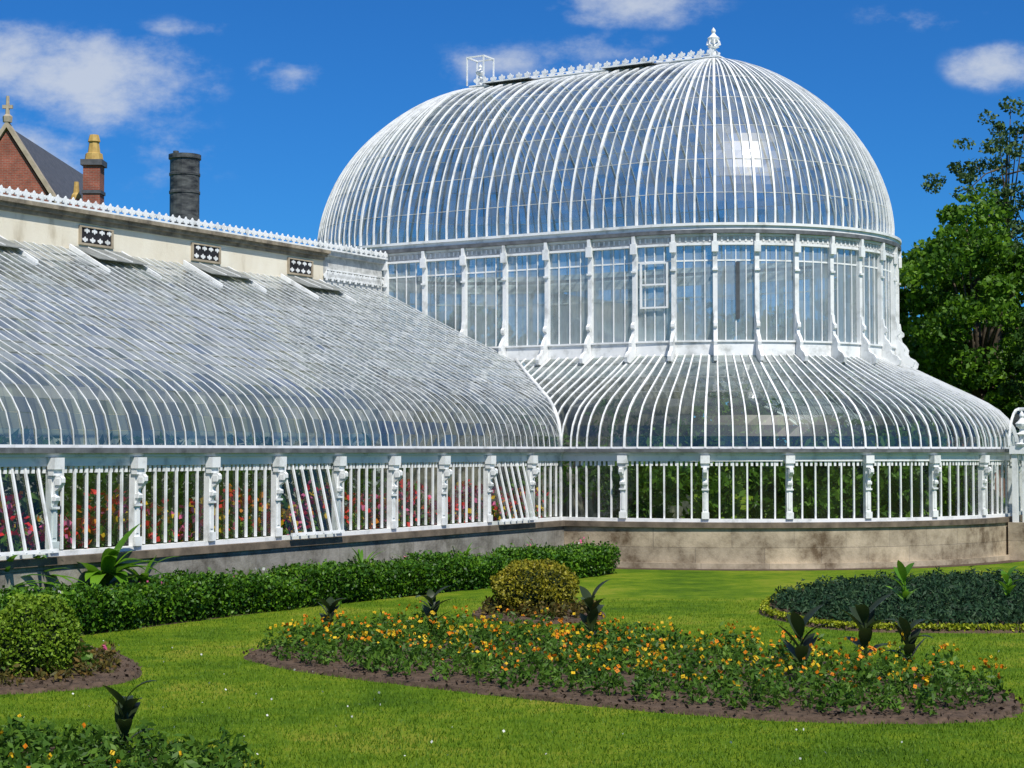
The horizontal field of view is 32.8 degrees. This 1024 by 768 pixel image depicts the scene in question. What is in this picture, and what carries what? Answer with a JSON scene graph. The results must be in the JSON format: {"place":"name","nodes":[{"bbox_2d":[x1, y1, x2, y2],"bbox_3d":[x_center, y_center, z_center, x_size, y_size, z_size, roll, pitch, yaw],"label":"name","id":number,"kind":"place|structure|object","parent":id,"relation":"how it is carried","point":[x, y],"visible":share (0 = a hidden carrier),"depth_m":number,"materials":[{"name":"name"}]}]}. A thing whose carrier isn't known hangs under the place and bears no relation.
{"place":"outdoors","nodes":[
{"label":"outdoors","id":0,"kind":"place"},
{"bbox_2d":[0,130,52,201],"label":"walls","id":1,"kind":"structure","parent":0,"point":[16,171],"depth_m":75.41,"materials":[{"name":"red brick"}]},
{"bbox_2d":[8,130,108,211],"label":"roof","id":2,"kind":"structure","parent":1,"relation":"on","point":[61,177],"depth_m":80.08,"materials":[{"name":"tile"}]},
{"bbox_2d":[0,96,61,203],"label":"gable coping","id":3,"kind":"object","parent":2,"relation":"attached to","point":[7,120],"visible":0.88,"depth_m":75.33,"materials":[{"name":"stone"}]},
{"bbox_2d":[69,165,103,210],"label":"chimney stacks","id":4,"kind":"object","parent":2,"relation":"on","point":[93,177],"visible":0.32,"depth_m":76.40,"materials":[{"name":"red brick"}]},
{"bbox_2d":[71,134,102,198],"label":"chimney pots","id":5,"kind":"object","parent":4,"relation":"on","point":[94,147],"visible":0.94,"depth_m":76.68,"materials":[{"name":"beige ceramic"}]},
{"bbox_2d":[80,159,106,195],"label":"chimney caps","id":6,"kind":"object","parent":4,"relation":"on","point":[102,162],"visible":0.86,"depth_m":76.33,"materials":[{"name":"grey stone"}]},
{"bbox_2d":[168,150,200,226],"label":"boiler flue","id":7,"kind":"object","parent":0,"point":[184,175],"visible":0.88,"depth_m":47.89,"materials":[{"name":"black metal"}]},
{"bbox_2d":[0,461,1023,767],"bbox_3d":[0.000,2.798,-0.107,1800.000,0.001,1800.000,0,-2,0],"label":"lawn","id":8,"kind":"structure","parent":0,"point":[626,585],"depth_m":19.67,"materials":[{"name":"green plant"}]},
{"bbox_2d":[0,591,81,676],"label":"green round bush","id":9,"kind":"object","parent":8,"relation":"on","point":[35,631],"visible":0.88,"depth_m":20.97,"materials":[{"name":"green plant"}]},
{"bbox_2d":[0,638,141,694],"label":"shrub flower bed","id":10,"kind":"object","parent":8,"relation":"on","point":[91,666],"visible":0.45,"depth_m":20.98,"materials":[{"name":"soil"}]},
{"bbox_2d":[0,712,264,767],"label":"foreground flower bed","id":11,"kind":"object","parent":8,"relation":"on","point":[46,747],"visible":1,"depth_m":14.81,"materials":[{"name":"plant"}]},
{"bbox_2d":[103,680,155,742],"bbox_3d":[-3.388,3.033,15.618,0.420,0.740,0.604,0,-2,9],"label":"dark leaved canna plant","id":12,"kind":"object","parent":11,"relation":"on","point":[126,708],"visible":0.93,"depth_m":15.57,"materials":[{"name":"green plant"}]},
{"bbox_2d":[0,541,620,634],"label":"box hedge","id":13,"kind":"object","parent":8,"relation":"on","point":[131,604],"visible":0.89,"depth_m":30.85,"materials":[{"name":"green plant"}]},
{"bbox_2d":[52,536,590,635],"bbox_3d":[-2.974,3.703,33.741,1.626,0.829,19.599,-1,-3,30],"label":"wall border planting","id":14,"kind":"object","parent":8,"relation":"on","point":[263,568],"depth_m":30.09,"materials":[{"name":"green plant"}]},
{"bbox_2d":[3,545,56,591],"bbox_3d":[-7.940,3.192,27.152,1.785,1.305,1.750,0,-2,0],"label":"tropical leafy plant","id":15,"kind":"object","parent":14,"relation":"on","point":[10,559],"visible":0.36,"depth_m":27.06,"materials":[{"name":"green plant"}]},
{"bbox_2d":[33,555,85,586],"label":"tropical leafy plant","id":16,"kind":"object","parent":14,"relation":"on","point":[43,557],"visible":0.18,"depth_m":27.68,"materials":[{"name":"green plant"}]},
{"bbox_2d":[74,524,162,587],"bbox_3d":[-6.774,3.110,28.779,2.071,1.593,2.004,0,-2,0],"label":"tropical leafy plant","id":17,"kind":"object","parent":14,"relation":"on","point":[108,572],"visible":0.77,"depth_m":28.56,"materials":[{"name":"green plant"}]},
{"bbox_2d":[127,555,181,583],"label":"tropical leafy plant","id":18,"kind":"object","parent":14,"relation":"on","point":[145,574],"visible":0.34,"depth_m":29.44,"materials":[{"name":"green plant"}]},
{"bbox_2d":[350,546,381,564],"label":"spiky grass plant","id":19,"kind":"object","parent":14,"relation":"on","point":[360,559],"visible":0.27,"depth_m":34.95,"materials":[{"name":"green plant"}]},
{"bbox_2d":[454,543,485,556],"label":"spiky grass plant","id":20,"kind":"object","parent":14,"relation":"on","point":[468,550],"visible":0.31,"depth_m":38.13,"materials":[{"name":"green plant"}]},
{"bbox_2d":[23,640,998,760],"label":"lawn daisies","id":21,"kind":"object","parent":8,"relation":"on","point":[431,741],"visible":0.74,"depth_m":18.05,"materials":[{"name":"white plant"}]},
{"bbox_2d":[0,27,1023,593],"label":"palm house greenhouse","id":22,"kind":"object","parent":8,"relation":"on","point":[192,399],"visible":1,"depth_m":43.26,"materials":[{"name":"white glass"}]},
{"bbox_2d":[0,444,562,559],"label":"wing window frames","id":23,"kind":"structure","parent":22,"relation":"in","point":[54,465],"depth_m":32.76,"materials":[{"name":"white paint"}]},
{"bbox_2d":[559,447,1022,521],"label":"dome window frames","id":24,"kind":"structure","parent":22,"relation":"in","point":[988,463],"depth_m":41.89,"materials":[{"name":"white paint"}]},
{"bbox_2d":[472,595,605,623],"bbox_3d":[0.453,3.754,29.519,2.292,0.404,2.900,0,-2,0],"label":"round shrub bed","id":25,"kind":"object","parent":8,"relation":"on","point":[491,603],"visible":0.6,"depth_m":28.75,"materials":[{"name":"soil"}]},
{"bbox_2d":[489,558,579,612],"bbox_3d":[0.390,3.453,29.605,1.553,0.971,1.489,0,-2,0],"label":"golden round bush","id":26,"kind":"object","parent":25,"relation":"in","point":[546,580],"visible":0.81,"depth_m":29.14,"materials":[{"name":"yellow plant"}]},
{"bbox_2d":[243,600,1023,723],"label":"marigold flower bed","id":27,"kind":"object","parent":8,"relation":"on","point":[627,670],"visible":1,"depth_m":20.55,"materials":[{"name":"green plant"}]},
{"bbox_2d":[314,597,345,627],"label":"dark leaved canna plant","id":28,"kind":"object","parent":27,"relation":"in","point":[330,603],"visible":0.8,"depth_m":25.19,"materials":[{"name":"green plant"}]},
{"bbox_2d":[415,586,449,632],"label":"dark leaved canna plant","id":29,"kind":"object","parent":27,"relation":"on","point":[434,604],"visible":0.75,"depth_m":25.72,"materials":[{"name":"green plant"}]},
{"bbox_2d":[577,579,612,641],"bbox_3d":[1.155,3.234,24.294,0.577,1.005,0.596,1,-2,-16],"label":"dark leaved canna plant","id":30,"kind":"object","parent":27,"relation":"in","point":[592,612],"visible":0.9,"depth_m":24.27,"materials":[{"name":"green plant"}]},
{"bbox_2d":[777,604,824,674],"bbox_3d":[3.437,3.106,20.597,0.608,0.976,0.533,2,-3,-35],"label":"dark leaved canna plant","id":31,"kind":"object","parent":27,"relation":"in","point":[797,622],"visible":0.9,"depth_m":20.58,"materials":[{"name":"green plant"}]},
{"bbox_2d":[839,592,897,655],"bbox_3d":[4.438,3.126,21.724,0.813,1.022,0.586,-1,-2,21],"label":"dark leaved canna plant","id":32,"kind":"object","parent":27,"relation":"on","point":[863,617],"visible":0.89,"depth_m":21.78,"materials":[{"name":"green plant"}]},
{"bbox_2d":[880,617,931,668],"bbox_3d":[4.851,3.225,21.260,0.629,0.789,0.499,0,-2,0],"label":"dark leaved canna plant","id":33,"kind":"object","parent":27,"relation":"on","point":[904,626],"visible":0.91,"depth_m":21.27,"materials":[{"name":"green plant"}]},
{"bbox_2d":[393,298,1022,484],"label":"distant trees","id":34,"kind":"object","parent":8,"relation":"on","point":[491,332],"visible":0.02,"depth_m":114.21,"materials":[{"name":"green plant"}]},
{"bbox_2d":[613,560,1019,570],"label":"soil margin","id":35,"kind":"object","parent":8,"relation":"on","point":[1007,561],"visible":0.44,"depth_m":41.00,"materials":[{"name":"brown soil"}]},
{"bbox_2d":[801,257,971,443],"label":"dark broadleaf tree","id":36,"kind":"object","parent":8,"relation":"on","point":[838,394],"visible":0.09,"depth_m":82.64,"materials":[{"name":"green plant"}]},
{"bbox_2d":[759,566,1023,632],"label":"blue green flower bed","id":37,"kind":"object","parent":8,"relation":"on","point":[971,600],"visible":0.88,"depth_m":29.57,"materials":[{"name":"plant"}]},
{"bbox_2d":[884,560,922,602],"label":"green canna plant","id":38,"kind":"object","parent":37,"relation":"on","point":[902,571],"visible":0.94,"depth_m":29.68,"materials":[{"name":"green plant"}]},
{"bbox_2d":[996,566,1021,596],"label":"green canna plant","id":39,"kind":"object","parent":37,"relation":"on","point":[1007,587],"visible":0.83,"depth_m":30.88,"materials":[{"name":"green plant"}]},
{"bbox_2d":[875,197,1023,473],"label":"broadleaf tree","id":40,"kind":"object","parent":8,"relation":"on","point":[948,345],"visible":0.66,"depth_m":71.84,"materials":[{"name":"green plant"}]},
{"bbox_2d":[920,96,1023,252],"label":"sparse pine tree","id":41,"kind":"object","parent":8,"relation":"on","point":[1006,191],"visible":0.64,"depth_m":88.38,"materials":[{"name":"green plant"}]},
{"bbox_2d":[944,182,1023,424],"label":"broadleaf tree","id":42,"kind":"object","parent":8,"relation":"on","point":[963,199],"visible":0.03,"depth_m":81.53,"materials":[{"name":"green plant"}]},
{"bbox_2d":[973,312,1023,478],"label":"dark broadleaf tree","id":43,"kind":"object","parent":8,"relation":"on","point":[1009,388],"visible":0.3,"depth_m":69.24,"materials":[{"name":"green plant"}]},
{"bbox_2d":[0,0,1023,442],"label":"sky","id":44,"kind":"structure","parent":0,"point":[275,98],"materials":[{"name":"blue"}]},
{"bbox_2d":[796,379,1007,497],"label":"walls","id":45,"kind":"structure","parent":0,"point":[808,385],"depth_m":104.02,"materials":[{"name":"clear glass"}]},
{"bbox_2d":[790,340,1015,380],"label":"roof","id":46,"kind":"structure","parent":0,"point":[796,378],"depth_m":107.97,"materials":[{"name":"glass"}]}
]}

